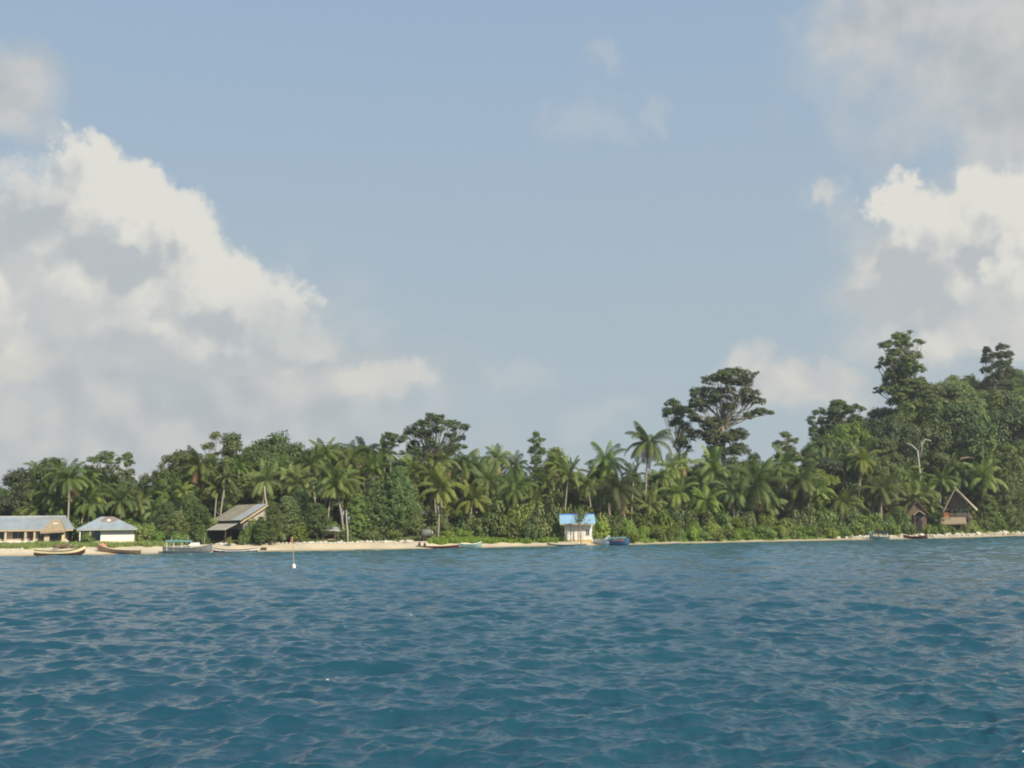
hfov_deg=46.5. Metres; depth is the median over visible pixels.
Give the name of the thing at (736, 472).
broadleaf tree
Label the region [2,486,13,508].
broadleaf tree
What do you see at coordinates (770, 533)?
shrub
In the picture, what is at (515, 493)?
coconut palm
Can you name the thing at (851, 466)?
coconut palm
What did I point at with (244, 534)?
shrub
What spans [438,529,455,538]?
shrub
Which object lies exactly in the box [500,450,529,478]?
coconut palm
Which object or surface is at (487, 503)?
broadleaf tree
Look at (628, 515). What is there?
broadleaf tree
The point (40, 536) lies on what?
window
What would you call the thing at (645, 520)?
shrub
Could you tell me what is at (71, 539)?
shrub
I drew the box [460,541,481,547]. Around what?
open boat
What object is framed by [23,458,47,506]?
coconut palm
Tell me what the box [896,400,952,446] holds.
broadleaf tree
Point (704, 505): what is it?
coconut palm
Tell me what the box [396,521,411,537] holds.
shrub
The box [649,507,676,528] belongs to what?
shrub
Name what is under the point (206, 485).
broadleaf tree
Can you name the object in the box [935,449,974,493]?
coconut palm
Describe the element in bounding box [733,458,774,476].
broadleaf tree
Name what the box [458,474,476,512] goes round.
coconut palm
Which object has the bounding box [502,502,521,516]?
broadleaf tree
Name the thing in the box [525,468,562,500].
coconut palm
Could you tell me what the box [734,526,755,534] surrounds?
shrub
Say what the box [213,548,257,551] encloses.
wooden canoe
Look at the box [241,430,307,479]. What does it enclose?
broadleaf tree
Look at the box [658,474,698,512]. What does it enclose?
coconut palm
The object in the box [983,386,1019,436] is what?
broadleaf tree
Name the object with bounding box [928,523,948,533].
shrub
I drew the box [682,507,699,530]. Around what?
shrub
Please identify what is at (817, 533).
shrub
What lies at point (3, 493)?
broadleaf tree
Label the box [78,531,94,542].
shrub
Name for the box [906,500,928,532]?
thatched hut
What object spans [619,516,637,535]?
shrub
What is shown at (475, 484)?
coconut palm
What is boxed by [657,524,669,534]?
shrub
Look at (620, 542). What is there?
blue boat
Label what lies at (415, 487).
casuarina tree
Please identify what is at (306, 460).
coconut palm
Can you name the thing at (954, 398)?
broadleaf tree
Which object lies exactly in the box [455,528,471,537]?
shrub
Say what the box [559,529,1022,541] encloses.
undergrowth
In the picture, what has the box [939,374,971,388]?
broadleaf tree
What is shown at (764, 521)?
shrub
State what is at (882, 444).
broadleaf tree
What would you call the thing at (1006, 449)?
broadleaf tree
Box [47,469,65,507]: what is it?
coconut palm
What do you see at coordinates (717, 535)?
shrub
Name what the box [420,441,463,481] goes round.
coconut palm
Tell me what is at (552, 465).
coconut palm
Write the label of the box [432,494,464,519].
broadleaf tree
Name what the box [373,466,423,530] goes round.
casuarina tree
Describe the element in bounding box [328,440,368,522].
coconut palm
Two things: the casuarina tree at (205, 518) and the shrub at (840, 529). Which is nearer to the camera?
the casuarina tree at (205, 518)
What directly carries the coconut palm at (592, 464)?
on the ground at (974, 503)
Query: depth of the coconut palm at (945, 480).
243.82 m
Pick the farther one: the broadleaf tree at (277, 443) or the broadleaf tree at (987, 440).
the broadleaf tree at (987, 440)
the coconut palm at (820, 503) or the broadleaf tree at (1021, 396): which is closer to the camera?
the coconut palm at (820, 503)
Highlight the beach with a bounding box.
[0,534,1023,555]
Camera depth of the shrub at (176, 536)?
169.14 m
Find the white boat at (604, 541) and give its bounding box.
[593,536,609,544]
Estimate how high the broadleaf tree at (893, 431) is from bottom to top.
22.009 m
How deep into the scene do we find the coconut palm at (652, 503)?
202.31 m
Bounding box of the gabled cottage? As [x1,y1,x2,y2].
[941,486,977,532]
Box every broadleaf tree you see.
[0,467,38,514]
[0,486,9,510]
[0,494,8,515]
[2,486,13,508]
[11,508,49,515]
[23,457,75,505]
[41,503,74,518]
[70,501,104,523]
[82,450,126,499]
[98,506,128,519]
[120,452,137,497]
[128,472,150,516]
[144,469,162,515]
[150,466,206,510]
[153,449,220,499]
[197,497,218,522]
[200,431,222,494]
[200,480,217,501]
[204,482,248,538]
[218,432,247,503]
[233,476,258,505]
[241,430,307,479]
[241,444,273,476]
[243,475,287,505]
[253,451,295,482]
[267,487,290,510]
[286,487,313,504]
[294,467,323,518]
[296,446,339,491]
[309,489,339,518]
[321,442,353,500]
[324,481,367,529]
[352,445,383,489]
[379,462,401,480]
[381,432,399,523]
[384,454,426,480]
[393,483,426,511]
[396,412,470,519]
[420,485,444,520]
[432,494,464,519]
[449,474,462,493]
[451,482,470,525]
[451,500,491,518]
[471,493,496,514]
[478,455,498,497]
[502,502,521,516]
[526,430,547,480]
[535,503,555,519]
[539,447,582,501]
[555,480,585,505]
[575,503,601,518]
[601,504,621,516]
[612,512,643,524]
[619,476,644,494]
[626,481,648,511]
[636,504,667,516]
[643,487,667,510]
[661,398,693,475]
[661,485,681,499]
[664,500,699,516]
[674,366,774,482]
[675,465,705,482]
[676,475,709,508]
[684,481,717,522]
[692,457,739,483]
[708,467,727,499]
[714,484,742,512]
[717,456,746,500]
[720,461,762,515]
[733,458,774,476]
[737,487,761,513]
[751,464,765,477]
[757,486,793,519]
[766,473,792,498]
[772,431,802,462]
[780,462,804,474]
[797,440,821,466]
[798,456,813,472]
[799,468,841,503]
[801,433,837,501]
[802,437,860,492]
[805,399,865,437]
[812,423,833,439]
[816,454,858,513]
[822,420,873,448]
[834,440,881,478]
[841,456,867,516]
[854,424,876,443]
[855,416,869,426]
[857,435,904,516]
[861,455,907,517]
[863,406,900,425]
[865,421,930,503]
[868,413,935,465]
[869,493,899,512]
[871,329,927,406]
[894,381,964,483]
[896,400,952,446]
[897,419,954,473]
[914,397,969,492]
[914,470,935,481]
[917,401,995,496]
[921,399,952,509]
[935,382,962,389]
[936,388,989,486]
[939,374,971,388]
[942,470,981,504]
[957,389,997,494]
[961,373,989,392]
[964,387,987,398]
[964,402,997,471]
[968,476,993,500]
[977,390,988,397]
[979,346,998,393]
[982,389,1005,438]
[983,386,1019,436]
[986,403,1023,457]
[988,342,1017,390]
[989,441,1023,472]
[995,368,1023,388]
[1006,388,1023,408]
[1013,387,1023,402]
[1015,399,1023,438]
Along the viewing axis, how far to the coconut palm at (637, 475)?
212.99 m
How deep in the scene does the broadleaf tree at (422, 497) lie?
198.82 m
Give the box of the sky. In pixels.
[0,0,1023,519]
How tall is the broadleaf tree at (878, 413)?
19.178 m
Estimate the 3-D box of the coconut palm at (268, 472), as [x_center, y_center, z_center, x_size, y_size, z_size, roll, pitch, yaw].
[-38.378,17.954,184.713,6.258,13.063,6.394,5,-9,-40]
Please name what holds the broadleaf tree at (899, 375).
on the ground at (974, 503)
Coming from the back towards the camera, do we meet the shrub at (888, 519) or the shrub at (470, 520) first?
the shrub at (888, 519)
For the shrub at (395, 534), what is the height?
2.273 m
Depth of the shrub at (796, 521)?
213.18 m
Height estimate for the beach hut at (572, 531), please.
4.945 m
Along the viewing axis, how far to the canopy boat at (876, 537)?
210.28 m
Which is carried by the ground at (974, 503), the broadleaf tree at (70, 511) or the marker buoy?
the broadleaf tree at (70, 511)
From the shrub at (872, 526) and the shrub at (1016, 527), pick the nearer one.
the shrub at (872, 526)
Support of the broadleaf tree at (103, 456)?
on the ground at (974, 503)
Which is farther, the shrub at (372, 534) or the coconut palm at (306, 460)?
the coconut palm at (306, 460)
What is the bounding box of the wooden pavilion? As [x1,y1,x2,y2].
[207,504,282,542]
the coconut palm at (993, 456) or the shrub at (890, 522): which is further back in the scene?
the coconut palm at (993, 456)
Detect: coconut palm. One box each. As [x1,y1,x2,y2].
[19,495,47,515]
[22,478,49,501]
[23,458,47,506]
[31,477,67,514]
[43,459,66,515]
[45,458,92,539]
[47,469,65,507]
[47,494,76,517]
[70,480,112,517]
[72,486,107,522]
[77,465,102,524]
[80,463,100,482]
[96,481,139,520]
[97,470,119,515]
[125,490,153,524]
[139,495,164,521]
[156,488,181,511]
[171,479,194,511]
[176,445,221,497]
[200,472,232,516]
[214,464,239,515]
[223,452,252,529]
[231,456,262,483]
[244,458,286,503]
[266,451,298,479]
[276,464,309,494]
[280,466,317,497]
[288,447,325,537]
[305,460,363,517]
[308,437,342,477]
[317,471,351,529]
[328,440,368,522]
[329,461,365,525]
[342,436,379,486]
[356,448,396,484]
[371,435,399,473]
[397,451,430,535]
[416,460,450,516]
[417,462,467,536]
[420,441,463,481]
[421,454,446,512]
[428,461,452,515]
[446,449,487,517]
[455,480,492,531]
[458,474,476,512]
[461,448,489,513]
[468,460,504,506]
[468,469,493,512]
[484,443,512,500]
[490,488,512,510]
[495,467,538,535]
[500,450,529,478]
[504,495,537,516]
[513,472,536,507]
[522,486,546,512]
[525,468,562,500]
[536,484,556,535]
[542,449,572,493]
[550,497,574,533]
[551,455,587,509]
[553,469,576,510]
[562,491,583,513]
[563,478,581,508]
[568,466,605,513]
[579,460,601,502]
[584,440,630,515]
[587,472,645,517]
[588,464,611,515]
[598,471,625,515]
[611,502,630,517]
[620,462,648,520]
[624,421,671,507]
[635,489,667,514]
[643,470,668,496]
[647,484,669,503]
[648,467,680,511]
[653,452,688,485]
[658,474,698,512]
[668,448,698,510]
[686,467,712,484]
[688,484,725,515]
[690,445,732,512]
[709,473,750,517]
[715,486,741,513]
[725,454,787,518]
[754,485,787,518]
[767,444,804,517]
[777,460,828,510]
[779,479,815,516]
[797,488,808,514]
[803,445,837,508]
[803,477,835,504]
[803,497,835,520]
[821,452,842,505]
[821,484,868,521]
[832,474,866,505]
[843,454,872,513]
[846,441,881,512]
[848,490,871,512]
[857,466,906,517]
[865,460,887,514]
[890,481,934,509]
[892,457,919,504]
[897,468,928,496]
[906,476,940,504]
[919,492,942,524]
[923,464,961,502]
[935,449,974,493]
[948,460,978,490]
[962,457,1008,514]
[976,450,1011,475]
[979,449,1000,477]
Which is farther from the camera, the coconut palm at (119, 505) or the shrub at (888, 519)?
the shrub at (888, 519)
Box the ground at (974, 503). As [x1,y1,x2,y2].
[174,466,1019,545]
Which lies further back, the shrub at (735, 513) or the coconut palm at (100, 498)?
the shrub at (735, 513)
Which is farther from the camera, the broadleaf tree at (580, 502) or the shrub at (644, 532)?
the broadleaf tree at (580, 502)
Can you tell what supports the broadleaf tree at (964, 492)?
on the ground at (974, 503)
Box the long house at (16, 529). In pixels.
[0,516,74,543]
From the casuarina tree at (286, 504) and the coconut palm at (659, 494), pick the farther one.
the coconut palm at (659, 494)
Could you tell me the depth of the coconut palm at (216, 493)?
186.95 m
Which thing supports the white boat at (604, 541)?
on the sea
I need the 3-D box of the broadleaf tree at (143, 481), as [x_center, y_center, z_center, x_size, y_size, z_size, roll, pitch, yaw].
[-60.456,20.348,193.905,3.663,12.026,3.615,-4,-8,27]
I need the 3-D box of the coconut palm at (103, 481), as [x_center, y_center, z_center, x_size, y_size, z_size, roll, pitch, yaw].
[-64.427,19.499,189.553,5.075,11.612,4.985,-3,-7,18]
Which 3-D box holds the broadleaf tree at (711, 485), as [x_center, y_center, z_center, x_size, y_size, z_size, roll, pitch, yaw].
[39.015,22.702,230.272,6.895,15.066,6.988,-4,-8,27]
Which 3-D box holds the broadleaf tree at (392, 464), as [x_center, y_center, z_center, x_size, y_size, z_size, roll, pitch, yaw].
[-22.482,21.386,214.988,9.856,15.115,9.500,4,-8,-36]
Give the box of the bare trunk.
[346,510,348,541]
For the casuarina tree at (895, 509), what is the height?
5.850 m
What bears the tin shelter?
on the ground at (974, 503)
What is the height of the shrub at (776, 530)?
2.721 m
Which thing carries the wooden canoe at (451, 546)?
on the beach
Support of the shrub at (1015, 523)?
on the ground at (974, 503)
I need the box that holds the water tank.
[421,529,432,540]
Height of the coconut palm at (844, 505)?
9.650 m
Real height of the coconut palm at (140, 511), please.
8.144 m
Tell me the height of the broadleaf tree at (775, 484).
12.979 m
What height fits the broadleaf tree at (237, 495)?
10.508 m
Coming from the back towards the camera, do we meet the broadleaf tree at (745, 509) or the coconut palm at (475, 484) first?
the broadleaf tree at (745, 509)
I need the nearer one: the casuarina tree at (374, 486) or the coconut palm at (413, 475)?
the casuarina tree at (374, 486)
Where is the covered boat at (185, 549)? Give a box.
[162,537,212,552]
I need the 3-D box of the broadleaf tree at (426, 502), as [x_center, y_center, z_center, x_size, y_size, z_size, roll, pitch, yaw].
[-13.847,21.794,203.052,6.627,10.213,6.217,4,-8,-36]
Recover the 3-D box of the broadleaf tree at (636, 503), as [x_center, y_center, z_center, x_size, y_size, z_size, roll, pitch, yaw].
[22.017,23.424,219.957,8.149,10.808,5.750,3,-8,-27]
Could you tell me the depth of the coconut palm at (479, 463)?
207.79 m
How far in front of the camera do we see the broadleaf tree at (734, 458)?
245.18 m
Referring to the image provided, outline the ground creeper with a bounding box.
[428,535,559,544]
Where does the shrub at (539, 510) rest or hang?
on the beach
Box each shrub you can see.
[69,512,87,540]
[69,516,78,541]
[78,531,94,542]
[124,517,147,540]
[126,513,147,523]
[136,522,155,540]
[138,520,158,538]
[152,529,165,542]
[169,532,190,544]
[193,526,209,543]
[207,516,224,535]
[238,527,251,544]
[246,517,257,542]
[273,521,290,542]
[290,522,310,543]
[308,520,335,539]
[329,514,343,525]
[334,521,346,538]
[340,528,356,540]
[361,525,385,540]
[370,524,386,535]
[382,524,403,537]
[384,529,402,540]
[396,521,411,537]
[404,520,428,536]
[426,509,449,536]
[436,523,453,536]
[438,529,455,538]
[441,516,458,525]
[450,511,468,533]
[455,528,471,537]
[463,508,482,532]
[470,517,485,536]
[481,497,508,537]
[492,513,521,541]
[507,502,535,537]
[520,514,546,539]
[526,502,552,537]
[542,492,564,536]
[549,521,562,536]
[552,533,559,539]
[556,506,572,535]
[577,504,594,514]
[587,496,607,517]
[593,531,598,538]
[594,521,610,538]
[595,513,610,528]
[607,513,626,536]
[608,524,630,539]
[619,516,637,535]
[620,528,639,542]
[625,506,638,527]
[628,525,640,534]
[632,511,655,527]
[639,525,650,539]
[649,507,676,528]
[649,525,666,541]
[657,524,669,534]
[666,526,680,541]
[670,507,686,526]
[672,521,685,530]
[676,529,689,538]
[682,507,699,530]
[686,526,701,540]
[687,520,701,530]
[696,512,717,531]
[698,530,711,540]
[700,509,714,531]
[703,521,720,532]
[708,531,725,540]
[712,508,733,528]
[715,509,740,520]
[718,528,737,539]
[720,523,734,529]
[725,530,741,539]
[729,516,745,529]
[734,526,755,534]
[737,528,748,533]
[739,510,758,526]
[739,531,755,539]
[740,510,758,530]
[754,525,766,537]
[757,510,785,522]
[757,512,776,530]
[760,527,776,539]
[771,524,785,535]
[775,517,797,529]
[778,526,791,537]
[781,511,804,519]
[785,508,805,527]
[790,530,801,538]
[795,524,817,535]
[799,504,821,528]
[811,527,822,537]
[815,507,837,528]
[820,521,834,533]
[825,527,839,538]
[834,510,848,529]
[836,525,855,533]
[840,528,851,536]
[846,506,865,527]
[849,521,863,533]
[853,527,870,534]
[857,511,882,530]
[862,511,874,518]
[863,500,891,515]
[864,521,882,534]
[874,517,888,535]
[881,514,893,522]
[881,524,897,533]
[883,509,904,516]
[885,520,900,533]
[891,529,899,534]
[894,509,911,532]
[898,514,915,533]
[907,524,915,535]
[920,524,930,534]
[924,527,937,533]
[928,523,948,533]
[947,525,955,533]
[962,521,974,532]
[969,506,978,521]
[971,525,982,532]
[975,517,998,531]
[995,522,1013,531]
[1008,514,1023,527]
[1010,523,1023,531]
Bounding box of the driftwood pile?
[53,544,77,547]
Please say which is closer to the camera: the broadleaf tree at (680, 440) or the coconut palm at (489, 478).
the coconut palm at (489, 478)
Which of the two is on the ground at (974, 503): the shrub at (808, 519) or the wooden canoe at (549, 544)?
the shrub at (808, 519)
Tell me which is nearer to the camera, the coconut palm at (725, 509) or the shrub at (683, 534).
the shrub at (683, 534)
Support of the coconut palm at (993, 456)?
on the ground at (974, 503)
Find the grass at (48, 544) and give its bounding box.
[0,539,174,548]
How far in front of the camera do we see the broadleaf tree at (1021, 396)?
286.83 m
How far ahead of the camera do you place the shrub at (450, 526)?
192.90 m
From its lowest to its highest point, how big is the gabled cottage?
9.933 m
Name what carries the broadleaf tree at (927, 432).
on the ground at (974, 503)
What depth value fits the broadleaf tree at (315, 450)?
203.40 m
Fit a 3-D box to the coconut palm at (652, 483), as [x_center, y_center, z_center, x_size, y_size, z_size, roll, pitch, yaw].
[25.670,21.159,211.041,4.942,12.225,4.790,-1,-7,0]
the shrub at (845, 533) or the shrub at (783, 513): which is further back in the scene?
the shrub at (783, 513)
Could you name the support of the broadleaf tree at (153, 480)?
on the ground at (974, 503)
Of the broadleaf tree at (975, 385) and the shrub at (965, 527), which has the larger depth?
the broadleaf tree at (975, 385)
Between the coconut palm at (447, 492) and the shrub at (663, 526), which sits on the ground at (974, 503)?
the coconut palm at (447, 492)
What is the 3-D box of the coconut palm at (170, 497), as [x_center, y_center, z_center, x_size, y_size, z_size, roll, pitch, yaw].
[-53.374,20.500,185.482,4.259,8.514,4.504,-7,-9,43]
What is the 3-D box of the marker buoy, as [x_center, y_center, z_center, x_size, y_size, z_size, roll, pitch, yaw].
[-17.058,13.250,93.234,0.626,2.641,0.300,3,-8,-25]
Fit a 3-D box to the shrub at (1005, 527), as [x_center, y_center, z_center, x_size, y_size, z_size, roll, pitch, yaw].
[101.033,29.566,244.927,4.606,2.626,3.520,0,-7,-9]
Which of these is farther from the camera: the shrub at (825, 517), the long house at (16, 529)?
the shrub at (825, 517)
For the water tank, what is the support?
on the beach
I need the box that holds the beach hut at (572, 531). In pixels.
[559,514,597,542]
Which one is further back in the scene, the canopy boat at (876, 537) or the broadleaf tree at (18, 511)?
the canopy boat at (876, 537)
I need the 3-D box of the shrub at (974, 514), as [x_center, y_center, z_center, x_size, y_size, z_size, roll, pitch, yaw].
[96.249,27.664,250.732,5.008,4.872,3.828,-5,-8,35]
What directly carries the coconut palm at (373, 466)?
on the ground at (974, 503)
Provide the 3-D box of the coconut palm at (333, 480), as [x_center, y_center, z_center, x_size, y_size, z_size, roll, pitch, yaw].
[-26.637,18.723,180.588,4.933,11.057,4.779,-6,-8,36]
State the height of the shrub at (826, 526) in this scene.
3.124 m
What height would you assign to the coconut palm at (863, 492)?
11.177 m
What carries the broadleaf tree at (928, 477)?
on the ground at (974, 503)
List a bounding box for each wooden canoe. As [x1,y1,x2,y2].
[34,545,85,555]
[97,543,140,553]
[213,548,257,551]
[416,542,459,547]
[547,543,585,545]
[903,534,927,538]
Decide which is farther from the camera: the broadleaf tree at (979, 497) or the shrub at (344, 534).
the broadleaf tree at (979, 497)
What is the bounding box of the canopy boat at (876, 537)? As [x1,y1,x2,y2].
[869,531,888,539]
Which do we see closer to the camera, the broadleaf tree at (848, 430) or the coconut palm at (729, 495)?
the coconut palm at (729, 495)
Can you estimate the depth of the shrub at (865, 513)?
237.88 m
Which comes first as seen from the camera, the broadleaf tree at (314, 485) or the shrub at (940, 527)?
the broadleaf tree at (314, 485)
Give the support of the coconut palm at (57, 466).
on the ground at (974, 503)
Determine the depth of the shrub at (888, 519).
222.19 m
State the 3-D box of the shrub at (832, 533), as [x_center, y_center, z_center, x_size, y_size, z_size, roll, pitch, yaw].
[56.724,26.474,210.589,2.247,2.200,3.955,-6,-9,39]
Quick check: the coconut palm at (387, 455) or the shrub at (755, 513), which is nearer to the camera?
the coconut palm at (387, 455)
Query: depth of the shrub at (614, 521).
194.94 m
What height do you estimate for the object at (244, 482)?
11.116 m
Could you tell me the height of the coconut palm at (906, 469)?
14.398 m
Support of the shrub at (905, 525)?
on the beach
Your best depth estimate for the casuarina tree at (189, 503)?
177.00 m
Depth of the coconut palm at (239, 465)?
194.07 m
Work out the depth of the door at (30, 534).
173.00 m
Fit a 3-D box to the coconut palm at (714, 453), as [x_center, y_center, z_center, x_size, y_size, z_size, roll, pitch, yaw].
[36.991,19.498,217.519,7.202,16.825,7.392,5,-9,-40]
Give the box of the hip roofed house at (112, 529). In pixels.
[76,517,137,542]
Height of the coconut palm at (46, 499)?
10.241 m
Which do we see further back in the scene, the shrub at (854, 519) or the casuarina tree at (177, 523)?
the shrub at (854, 519)
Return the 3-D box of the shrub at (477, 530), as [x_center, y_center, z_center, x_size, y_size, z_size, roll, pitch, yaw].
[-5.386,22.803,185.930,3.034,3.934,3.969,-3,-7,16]
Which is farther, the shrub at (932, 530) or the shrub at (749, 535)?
the shrub at (932, 530)
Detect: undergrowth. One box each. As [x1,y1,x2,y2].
[175,535,425,544]
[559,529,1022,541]
[632,534,851,542]
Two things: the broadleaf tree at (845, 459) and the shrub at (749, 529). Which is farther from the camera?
the broadleaf tree at (845, 459)
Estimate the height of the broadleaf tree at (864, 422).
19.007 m
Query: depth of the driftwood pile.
159.82 m
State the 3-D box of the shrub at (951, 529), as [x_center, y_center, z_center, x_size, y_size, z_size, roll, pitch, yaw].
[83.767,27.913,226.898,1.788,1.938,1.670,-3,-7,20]
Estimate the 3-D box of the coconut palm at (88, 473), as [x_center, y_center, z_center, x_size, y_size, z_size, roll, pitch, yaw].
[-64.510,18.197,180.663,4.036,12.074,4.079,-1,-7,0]
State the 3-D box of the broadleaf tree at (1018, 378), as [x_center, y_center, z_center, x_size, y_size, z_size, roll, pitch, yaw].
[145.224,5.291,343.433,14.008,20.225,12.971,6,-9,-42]
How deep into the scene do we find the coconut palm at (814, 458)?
240.21 m
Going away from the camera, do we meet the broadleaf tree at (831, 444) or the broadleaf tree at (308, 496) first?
the broadleaf tree at (308, 496)
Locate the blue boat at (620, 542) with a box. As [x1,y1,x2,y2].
[607,537,629,544]
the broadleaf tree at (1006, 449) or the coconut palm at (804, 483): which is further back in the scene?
the broadleaf tree at (1006, 449)
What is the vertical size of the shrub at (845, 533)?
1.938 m
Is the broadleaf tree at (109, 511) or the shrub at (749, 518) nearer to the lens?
the broadleaf tree at (109, 511)
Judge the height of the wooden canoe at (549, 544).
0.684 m
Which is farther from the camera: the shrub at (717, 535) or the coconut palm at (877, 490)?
the coconut palm at (877, 490)
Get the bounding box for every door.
[28,532,32,540]
[95,531,98,540]
[579,528,583,539]
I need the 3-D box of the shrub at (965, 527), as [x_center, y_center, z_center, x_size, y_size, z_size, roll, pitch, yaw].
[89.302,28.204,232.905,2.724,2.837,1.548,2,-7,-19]
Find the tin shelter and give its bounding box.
[322,526,339,541]
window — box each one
[0,532,3,539]
[12,531,23,538]
[38,531,43,538]
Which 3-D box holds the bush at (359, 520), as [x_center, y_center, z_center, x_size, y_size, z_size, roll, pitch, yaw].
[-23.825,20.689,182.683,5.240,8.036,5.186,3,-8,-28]
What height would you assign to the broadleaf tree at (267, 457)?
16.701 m
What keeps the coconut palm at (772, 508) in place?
on the ground at (974, 503)
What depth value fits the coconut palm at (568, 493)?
208.57 m
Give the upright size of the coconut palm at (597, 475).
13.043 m
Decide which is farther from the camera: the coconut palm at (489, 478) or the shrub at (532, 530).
the coconut palm at (489, 478)
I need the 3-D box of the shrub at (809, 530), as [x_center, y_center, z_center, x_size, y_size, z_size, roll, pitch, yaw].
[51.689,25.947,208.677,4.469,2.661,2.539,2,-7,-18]
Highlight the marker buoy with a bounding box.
[290,536,297,567]
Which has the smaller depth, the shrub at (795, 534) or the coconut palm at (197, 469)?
the coconut palm at (197, 469)
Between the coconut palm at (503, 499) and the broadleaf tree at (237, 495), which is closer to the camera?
the broadleaf tree at (237, 495)
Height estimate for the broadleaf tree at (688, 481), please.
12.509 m
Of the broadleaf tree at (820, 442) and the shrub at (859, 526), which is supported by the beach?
the shrub at (859, 526)
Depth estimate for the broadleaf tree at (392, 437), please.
204.40 m
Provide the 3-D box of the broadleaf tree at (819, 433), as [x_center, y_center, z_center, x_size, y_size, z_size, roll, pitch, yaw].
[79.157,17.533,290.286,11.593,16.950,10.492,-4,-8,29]
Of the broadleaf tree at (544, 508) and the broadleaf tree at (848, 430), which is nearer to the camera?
the broadleaf tree at (544, 508)
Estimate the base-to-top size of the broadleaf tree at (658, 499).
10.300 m
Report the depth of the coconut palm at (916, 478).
243.01 m
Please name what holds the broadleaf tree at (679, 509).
on the ground at (974, 503)
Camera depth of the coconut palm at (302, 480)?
188.46 m
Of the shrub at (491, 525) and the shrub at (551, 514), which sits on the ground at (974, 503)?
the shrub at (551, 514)
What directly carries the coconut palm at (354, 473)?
on the ground at (974, 503)
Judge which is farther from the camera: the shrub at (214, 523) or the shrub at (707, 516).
the shrub at (707, 516)
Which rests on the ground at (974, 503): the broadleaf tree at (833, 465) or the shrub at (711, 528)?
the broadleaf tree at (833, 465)
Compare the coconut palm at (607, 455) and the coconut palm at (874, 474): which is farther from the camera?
the coconut palm at (874, 474)
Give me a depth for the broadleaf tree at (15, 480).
183.75 m
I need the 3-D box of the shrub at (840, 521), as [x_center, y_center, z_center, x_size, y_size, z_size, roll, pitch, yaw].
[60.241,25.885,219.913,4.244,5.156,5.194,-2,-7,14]
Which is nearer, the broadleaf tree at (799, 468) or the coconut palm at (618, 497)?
the coconut palm at (618, 497)
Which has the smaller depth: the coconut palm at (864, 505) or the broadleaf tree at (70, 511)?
the broadleaf tree at (70, 511)
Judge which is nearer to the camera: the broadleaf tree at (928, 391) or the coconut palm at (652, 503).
the coconut palm at (652, 503)
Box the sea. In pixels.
[0,536,1023,767]
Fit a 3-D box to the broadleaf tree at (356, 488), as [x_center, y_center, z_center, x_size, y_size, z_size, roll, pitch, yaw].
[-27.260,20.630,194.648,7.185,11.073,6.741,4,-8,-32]
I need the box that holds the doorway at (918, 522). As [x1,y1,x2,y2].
[916,520,922,532]
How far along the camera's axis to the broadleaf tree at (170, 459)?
195.18 m
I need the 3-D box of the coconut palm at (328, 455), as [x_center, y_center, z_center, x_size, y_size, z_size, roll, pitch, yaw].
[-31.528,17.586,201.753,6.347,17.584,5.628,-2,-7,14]
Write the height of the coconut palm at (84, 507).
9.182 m
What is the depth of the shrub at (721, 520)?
206.03 m
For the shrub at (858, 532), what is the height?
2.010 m
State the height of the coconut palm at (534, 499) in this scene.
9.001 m
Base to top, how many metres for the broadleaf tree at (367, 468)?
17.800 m
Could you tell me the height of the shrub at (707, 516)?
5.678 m
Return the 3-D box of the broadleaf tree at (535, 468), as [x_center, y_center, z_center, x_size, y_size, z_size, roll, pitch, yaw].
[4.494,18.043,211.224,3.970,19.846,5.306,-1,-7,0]
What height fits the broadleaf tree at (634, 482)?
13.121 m
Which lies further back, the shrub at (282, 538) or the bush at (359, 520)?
the bush at (359, 520)
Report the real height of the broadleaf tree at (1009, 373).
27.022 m
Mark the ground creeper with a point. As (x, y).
(472, 539)
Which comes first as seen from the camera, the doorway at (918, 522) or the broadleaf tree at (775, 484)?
the doorway at (918, 522)
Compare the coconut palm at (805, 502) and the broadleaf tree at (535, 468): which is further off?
the coconut palm at (805, 502)
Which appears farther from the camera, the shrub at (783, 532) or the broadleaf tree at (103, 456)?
the shrub at (783, 532)
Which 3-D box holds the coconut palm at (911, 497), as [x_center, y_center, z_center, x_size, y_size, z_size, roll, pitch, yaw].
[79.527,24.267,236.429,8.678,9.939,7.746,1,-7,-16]
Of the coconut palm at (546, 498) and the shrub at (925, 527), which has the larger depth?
the shrub at (925, 527)
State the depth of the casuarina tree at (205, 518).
177.01 m
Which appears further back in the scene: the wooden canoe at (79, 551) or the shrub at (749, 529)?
the shrub at (749, 529)
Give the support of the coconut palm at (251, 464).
on the ground at (974, 503)
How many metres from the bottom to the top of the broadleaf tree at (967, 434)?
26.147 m
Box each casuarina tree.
[150,501,178,537]
[164,511,190,539]
[178,493,207,539]
[186,505,214,537]
[253,516,269,545]
[262,501,284,544]
[277,495,304,541]
[288,483,311,522]
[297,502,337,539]
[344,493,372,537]
[362,475,394,531]
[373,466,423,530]
[404,483,426,535]
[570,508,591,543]
[888,506,913,524]
[924,501,949,526]
[974,495,1004,529]
[988,467,1023,524]
[1008,458,1023,523]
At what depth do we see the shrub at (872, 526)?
216.41 m
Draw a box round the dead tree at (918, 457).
[906,439,930,487]
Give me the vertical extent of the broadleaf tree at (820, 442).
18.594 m
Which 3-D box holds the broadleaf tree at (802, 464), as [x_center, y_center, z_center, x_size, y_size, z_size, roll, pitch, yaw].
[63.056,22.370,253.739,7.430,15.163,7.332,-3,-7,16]

